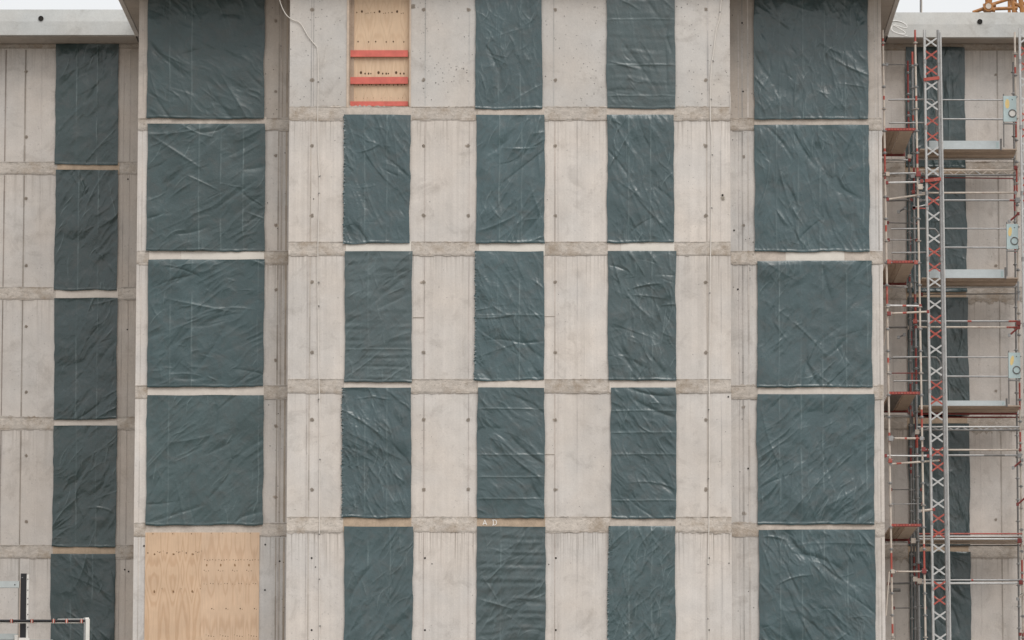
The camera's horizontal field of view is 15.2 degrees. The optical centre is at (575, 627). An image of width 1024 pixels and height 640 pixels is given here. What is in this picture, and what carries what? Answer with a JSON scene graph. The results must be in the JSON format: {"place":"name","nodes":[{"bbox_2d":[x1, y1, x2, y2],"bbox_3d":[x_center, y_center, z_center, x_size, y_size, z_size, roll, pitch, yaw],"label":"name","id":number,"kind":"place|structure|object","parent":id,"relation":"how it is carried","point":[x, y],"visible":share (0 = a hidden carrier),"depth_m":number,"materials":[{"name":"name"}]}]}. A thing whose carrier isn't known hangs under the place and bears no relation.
{"place":"outdoors","nodes":[
{"label":"outdoors","id":0,"kind":"place"},
{"bbox_2d":[0,573,89,639],"bbox_3d":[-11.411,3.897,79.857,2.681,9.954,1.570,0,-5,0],"label":"scaffolding","id":1,"kind":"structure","parent":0,"point":[23,621],"depth_m":79.62,"materials":[{"name":"white metal"}]},
{"bbox_2d":[0,0,1023,11],"label":"sky","id":2,"kind":"structure","parent":0,"point":[904,5],"materials":[{"name":"white"}]},
{"bbox_2d":[972,0,1023,11],"bbox_3d":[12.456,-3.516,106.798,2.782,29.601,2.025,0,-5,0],"label":"tower crane","id":3,"kind":"object","parent":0,"point":[990,5],"visible":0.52,"depth_m":107.21,"materials":[{"name":"orange paint"}]},
{"label":"ground","id":4,"kind":"structure","parent":0,"visible":0},
{"bbox_2d":[0,0,1023,639],"bbox_3d":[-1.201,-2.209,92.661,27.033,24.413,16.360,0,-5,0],"label":"concrete building","id":5,"kind":"structure","parent":4,"relation":"on","point":[300,530],"depth_m":85.76,"materials":[{"name":"beige concrete"}]},
{"bbox_2d":[50,554,115,639],"bbox_3d":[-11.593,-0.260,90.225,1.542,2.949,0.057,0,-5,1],"label":"plastic sheet","id":6,"kind":"object","parent":5,"relation":"attached to","point":[82,586],"visible":0.94,"depth_m":90.28,"materials":[{"name":"plastic"}]},
{"bbox_2d":[52,425,116,547],"bbox_3d":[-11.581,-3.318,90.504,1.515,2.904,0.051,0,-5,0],"label":"plastic sheet","id":7,"kind":"object","parent":5,"relation":"attached to","point":[84,488],"visible":1,"depth_m":90.52,"materials":[{"name":"plastic"}]},
{"bbox_2d":[53,298,117,419],"bbox_3d":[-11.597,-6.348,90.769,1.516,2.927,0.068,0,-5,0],"label":"plastic sheet","id":8,"kind":"object","parent":5,"relation":"attached to","point":[85,361],"visible":1,"depth_m":90.78,"materials":[{"name":"teal plastic"}]},
{"bbox_2d":[54,170,117,290],"bbox_3d":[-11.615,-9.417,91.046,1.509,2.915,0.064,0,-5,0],"label":"plastic sheet","id":9,"kind":"object","parent":5,"relation":"attached to","point":[86,244],"visible":1,"depth_m":91.05,"materials":[{"name":"plastic"}]},
{"bbox_2d":[55,44,118,164],"bbox_3d":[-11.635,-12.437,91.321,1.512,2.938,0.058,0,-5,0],"label":"plastic sheet","id":10,"kind":"object","parent":5,"relation":"attached to","point":[86,109],"visible":1,"depth_m":91.34,"materials":[{"name":"plastic"}]},
{"bbox_2d":[144,532,201,639],"bbox_3d":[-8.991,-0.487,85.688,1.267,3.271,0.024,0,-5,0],"label":"plywood board","id":11,"kind":"object","parent":5,"relation":"attached to","point":[172,585],"visible":1,"depth_m":85.72,"materials":[{"name":"beige wood"}]},
{"bbox_2d":[145,395,263,525],"bbox_3d":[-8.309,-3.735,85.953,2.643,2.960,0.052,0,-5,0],"label":"plastic sheet","id":12,"kind":"object","parent":5,"relation":"attached to","point":[204,460],"visible":1,"depth_m":85.96,"materials":[{"name":"plastic"}]},
{"bbox_2d":[146,0,264,119],"bbox_3d":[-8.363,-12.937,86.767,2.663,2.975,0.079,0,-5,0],"label":"plastic sheet","id":13,"kind":"object","parent":5,"relation":"attached to","point":[205,59],"visible":1,"depth_m":86.77,"materials":[{"name":"plastic"}]},
{"bbox_2d":[146,123,265,251],"bbox_3d":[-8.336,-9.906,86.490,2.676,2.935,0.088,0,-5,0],"label":"plastic sheet","id":14,"kind":"object","parent":5,"relation":"attached to","point":[205,187],"visible":1,"depth_m":86.49,"materials":[{"name":"teal plastic"}]},
{"bbox_2d":[147,259,264,387],"bbox_3d":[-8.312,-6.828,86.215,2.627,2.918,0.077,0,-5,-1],"label":"plastic sheet","id":15,"kind":"object","parent":5,"relation":"attached to","point":[205,322],"visible":1,"depth_m":86.23,"materials":[{"name":"plastic"}]},
{"bbox_2d":[201,532,259,639],"bbox_3d":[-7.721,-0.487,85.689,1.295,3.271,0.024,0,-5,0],"label":"plywood board","id":16,"kind":"object","parent":5,"relation":"attached to","point":[229,585],"visible":1,"depth_m":85.72,"materials":[{"name":"beige wood"}]},
{"bbox_2d":[279,0,320,639],"bbox_3d":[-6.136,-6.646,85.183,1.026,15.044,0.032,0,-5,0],"label":"cord","id":17,"kind":"object","parent":5,"relation":"hanging from","point":[318,335],"visible":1,"depth_m":85.12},
{"bbox_2d":[340,387,411,518],"bbox_3d":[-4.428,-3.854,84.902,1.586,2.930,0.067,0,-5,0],"label":"plastic sheet","id":18,"kind":"object","parent":5,"relation":"attached to","point":[376,466],"visible":1,"depth_m":84.92,"materials":[{"name":"plastic"}]},
{"bbox_2d":[342,114,410,243],"bbox_3d":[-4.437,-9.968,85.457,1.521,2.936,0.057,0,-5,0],"label":"plastic sheet","id":19,"kind":"object","parent":5,"relation":"attached to","point":[376,183],"visible":1,"depth_m":85.47,"materials":[{"name":"plastic"}]},
{"bbox_2d":[344,251,412,382],"bbox_3d":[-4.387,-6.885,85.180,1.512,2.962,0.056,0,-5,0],"label":"plastic sheet","id":20,"kind":"object","parent":5,"relation":"attached to","point":[378,314],"visible":1,"depth_m":85.18,"materials":[{"name":"plastic"}]},
{"bbox_2d":[346,0,410,106],"bbox_3d":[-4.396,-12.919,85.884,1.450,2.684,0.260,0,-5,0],"label":"window hoarding","id":21,"kind":"object","parent":5,"relation":"on","point":[378,52],"depth_m":85.88,"materials":[{"name":"brown wood"}]},
{"bbox_2d":[344,526,413,639],"bbox_3d":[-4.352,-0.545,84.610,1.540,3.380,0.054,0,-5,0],"label":"plastic sheet","id":22,"kind":"object","parent":5,"relation":"attached to","point":[378,576],"visible":1,"depth_m":84.65,"materials":[{"name":"plastic"}]},
{"bbox_2d":[473,251,544,380],"bbox_3d":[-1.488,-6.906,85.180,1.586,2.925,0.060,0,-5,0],"label":"plastic sheet","id":23,"kind":"object","parent":5,"relation":"attached to","point":[509,318],"visible":1,"depth_m":85.18,"materials":[{"name":"plastic"}]},
{"bbox_2d":[475,0,542,109],"bbox_3d":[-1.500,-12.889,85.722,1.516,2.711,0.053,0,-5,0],"label":"plastic sheet","id":24,"kind":"object","parent":5,"relation":"attached to","point":[508,59],"visible":1,"depth_m":85.72,"materials":[{"name":"teal plastic"}]},
{"bbox_2d":[476,115,544,243],"bbox_3d":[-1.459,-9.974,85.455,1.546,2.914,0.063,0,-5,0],"label":"plastic sheet","id":25,"kind":"object","parent":5,"relation":"attached to","point":[510,173],"visible":1,"depth_m":85.45,"materials":[{"name":"plastic"}]},
{"bbox_2d":[477,387,544,518],"bbox_3d":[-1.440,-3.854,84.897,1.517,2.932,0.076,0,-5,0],"label":"plastic sheet","id":26,"kind":"object","parent":5,"relation":"attached to","point":[510,452],"visible":1,"depth_m":84.91,"materials":[{"name":"grey plastic"}]},
{"bbox_2d":[476,526,545,639],"bbox_3d":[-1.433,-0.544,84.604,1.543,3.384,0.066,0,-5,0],"label":"plastic sheet","id":27,"kind":"object","parent":5,"relation":"attached to","point":[511,583],"visible":1,"depth_m":84.65,"materials":[{"name":"plastic"}]},
{"bbox_2d":[607,115,674,243],"bbox_3d":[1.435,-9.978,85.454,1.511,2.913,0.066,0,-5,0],"label":"plastic sheet","id":28,"kind":"object","parent":5,"relation":"attached to","point":[640,192],"visible":1,"depth_m":85.46,"materials":[{"name":"plastic"}]},
{"bbox_2d":[606,0,675,108],"bbox_3d":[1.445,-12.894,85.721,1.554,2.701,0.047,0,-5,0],"label":"plastic sheet","id":29,"kind":"object","parent":5,"relation":"attached to","point":[640,67],"visible":1,"depth_m":85.72,"materials":[{"name":"plastic"}]},
{"bbox_2d":[607,526,675,639],"bbox_3d":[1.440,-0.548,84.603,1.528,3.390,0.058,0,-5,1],"label":"plastic sheet","id":30,"kind":"object","parent":5,"relation":"attached to","point":[641,586],"visible":1,"depth_m":84.64,"materials":[{"name":"grey plastic"}]},
{"bbox_2d":[608,251,675,380],"bbox_3d":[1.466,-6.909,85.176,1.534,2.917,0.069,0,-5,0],"label":"plastic sheet","id":31,"kind":"object","parent":5,"relation":"attached to","point":[641,319],"visible":1,"depth_m":85.19,"materials":[{"name":"plastic"}]},
{"bbox_2d":[610,387,676,518],"bbox_3d":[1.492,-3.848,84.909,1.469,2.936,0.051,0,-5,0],"label":"plastic sheet","id":32,"kind":"object","parent":5,"relation":"attached to","point":[643,427],"visible":1,"depth_m":84.92,"materials":[{"name":"grey plastic"}]},
{"bbox_2d":[707,0,721,639],"bbox_3d":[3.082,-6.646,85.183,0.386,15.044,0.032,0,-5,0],"label":"cord","id":33,"kind":"object","parent":5,"relation":"hanging from","point":[709,328],"visible":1,"depth_m":85.17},
{"bbox_2d":[753,0,868,119],"bbox_3d":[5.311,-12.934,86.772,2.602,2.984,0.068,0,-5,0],"label":"plastic sheet","id":34,"kind":"object","parent":5,"relation":"attached to","point":[810,59],"visible":1,"depth_m":86.78,"materials":[{"name":"plastic"}]},
{"bbox_2d":[754,125,869,251],"bbox_3d":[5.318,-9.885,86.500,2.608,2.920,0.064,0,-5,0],"label":"plastic sheet","id":35,"kind":"object","parent":5,"relation":"attached to","point":[812,191],"visible":1,"depth_m":86.51,"materials":[{"name":"teal plastic"}]},
{"bbox_2d":[757,261,872,387],"bbox_3d":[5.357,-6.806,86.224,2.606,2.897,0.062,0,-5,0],"label":"plastic sheet","id":36,"kind":"object","parent":5,"relation":"attached to","point":[814,323],"visible":1,"depth_m":86.24,"materials":[{"name":"teal plastic"}]},
{"bbox_2d":[756,394,874,524],"bbox_3d":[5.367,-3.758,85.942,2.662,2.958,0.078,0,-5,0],"label":"plastic sheet","id":37,"kind":"object","parent":5,"relation":"attached to","point":[815,454],"visible":1,"depth_m":85.97,"materials":[{"name":"grey plastic"}]},
{"bbox_2d":[759,529,875,639],"bbox_3d":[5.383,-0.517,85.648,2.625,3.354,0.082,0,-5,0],"label":"plastic sheet","id":38,"kind":"object","parent":5,"relation":"attached to","point":[817,584],"visible":1,"depth_m":85.69,"materials":[{"name":"plastic"}]},
{"bbox_2d":[905,47,965,167],"bbox_3d":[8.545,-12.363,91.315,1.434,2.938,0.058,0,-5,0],"label":"plastic sheet","id":39,"kind":"object","parent":5,"relation":"attached to","point":[953,72],"visible":0.64,"depth_m":91.35,"materials":[{"name":"plastic"}]},
{"bbox_2d":[906,173,966,292],"bbox_3d":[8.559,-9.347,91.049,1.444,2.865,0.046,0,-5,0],"label":"plastic sheet","id":40,"kind":"object","parent":5,"relation":"attached to","point":[955,217],"visible":0.59,"depth_m":91.06,"materials":[{"name":"plastic"}]},
{"bbox_2d":[907,297,969,415],"bbox_3d":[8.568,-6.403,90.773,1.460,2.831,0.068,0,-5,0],"label":"plastic sheet","id":41,"kind":"object","parent":5,"relation":"attached to","point":[957,345],"visible":0.66,"depth_m":90.80,"materials":[{"name":"plastic"}]},
{"bbox_2d":[908,423,969,545],"bbox_3d":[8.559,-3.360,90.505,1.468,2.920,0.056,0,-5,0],"label":"plastic sheet","id":42,"kind":"object","parent":5,"relation":"attached to","point":[959,493],"visible":0.62,"depth_m":90.52,"materials":[{"name":"grey plastic"}]},
{"bbox_2d":[909,551,970,639],"bbox_3d":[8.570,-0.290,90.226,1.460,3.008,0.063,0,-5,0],"label":"plastic sheet","id":43,"kind":"object","parent":5,"relation":"attached to","point":[960,565],"visible":0.74,"depth_m":90.27,"materials":[{"name":"plastic"}]},
{"bbox_2d":[923,30,950,639],"bbox_3d":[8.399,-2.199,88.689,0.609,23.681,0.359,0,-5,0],"label":"hoist mast","id":44,"kind":"object","parent":4,"relation":"on","point":[943,346],"visible":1,"depth_m":88.98,"materials":[{"name":"metal"}]},
{"bbox_2d":[881,30,1023,639],"bbox_3d":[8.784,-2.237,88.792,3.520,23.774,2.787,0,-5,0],"label":"scaffold","id":45,"kind":"object","parent":4,"relation":"on","point":[896,272],"visible":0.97,"depth_m":89.83,"materials":[{"name":"grey metal"}]},
{"bbox_2d":[888,94,1016,146],"bbox_3d":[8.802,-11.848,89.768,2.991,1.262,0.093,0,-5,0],"label":"landing gate","id":46,"kind":"structure","parent":45,"relation":"attached to","point":[1009,110],"depth_m":89.78,"materials":[{"name":"metal"}]},
{"bbox_2d":[891,222,1018,275],"bbox_3d":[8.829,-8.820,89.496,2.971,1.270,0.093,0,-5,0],"label":"landing gate","id":47,"kind":"structure","parent":45,"relation":"attached to","point":[1012,240],"depth_m":89.50,"materials":[{"name":"metal"}]},
{"bbox_2d":[893,351,1020,403],"bbox_3d":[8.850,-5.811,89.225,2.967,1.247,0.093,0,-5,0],"label":"landing gate","id":48,"kind":"structure","parent":45,"relation":"attached to","point":[1014,369],"depth_m":89.23,"materials":[{"name":"metal"}]},
{"bbox_2d":[1018,28,1023,392],"bbox_3d":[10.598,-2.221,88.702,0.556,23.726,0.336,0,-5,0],"label":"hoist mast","id":49,"kind":"object","parent":4,"relation":"on","point":[1021,63],"visible":1,"depth_m":89.34,"materials":[{"name":"metal"}]}
]}

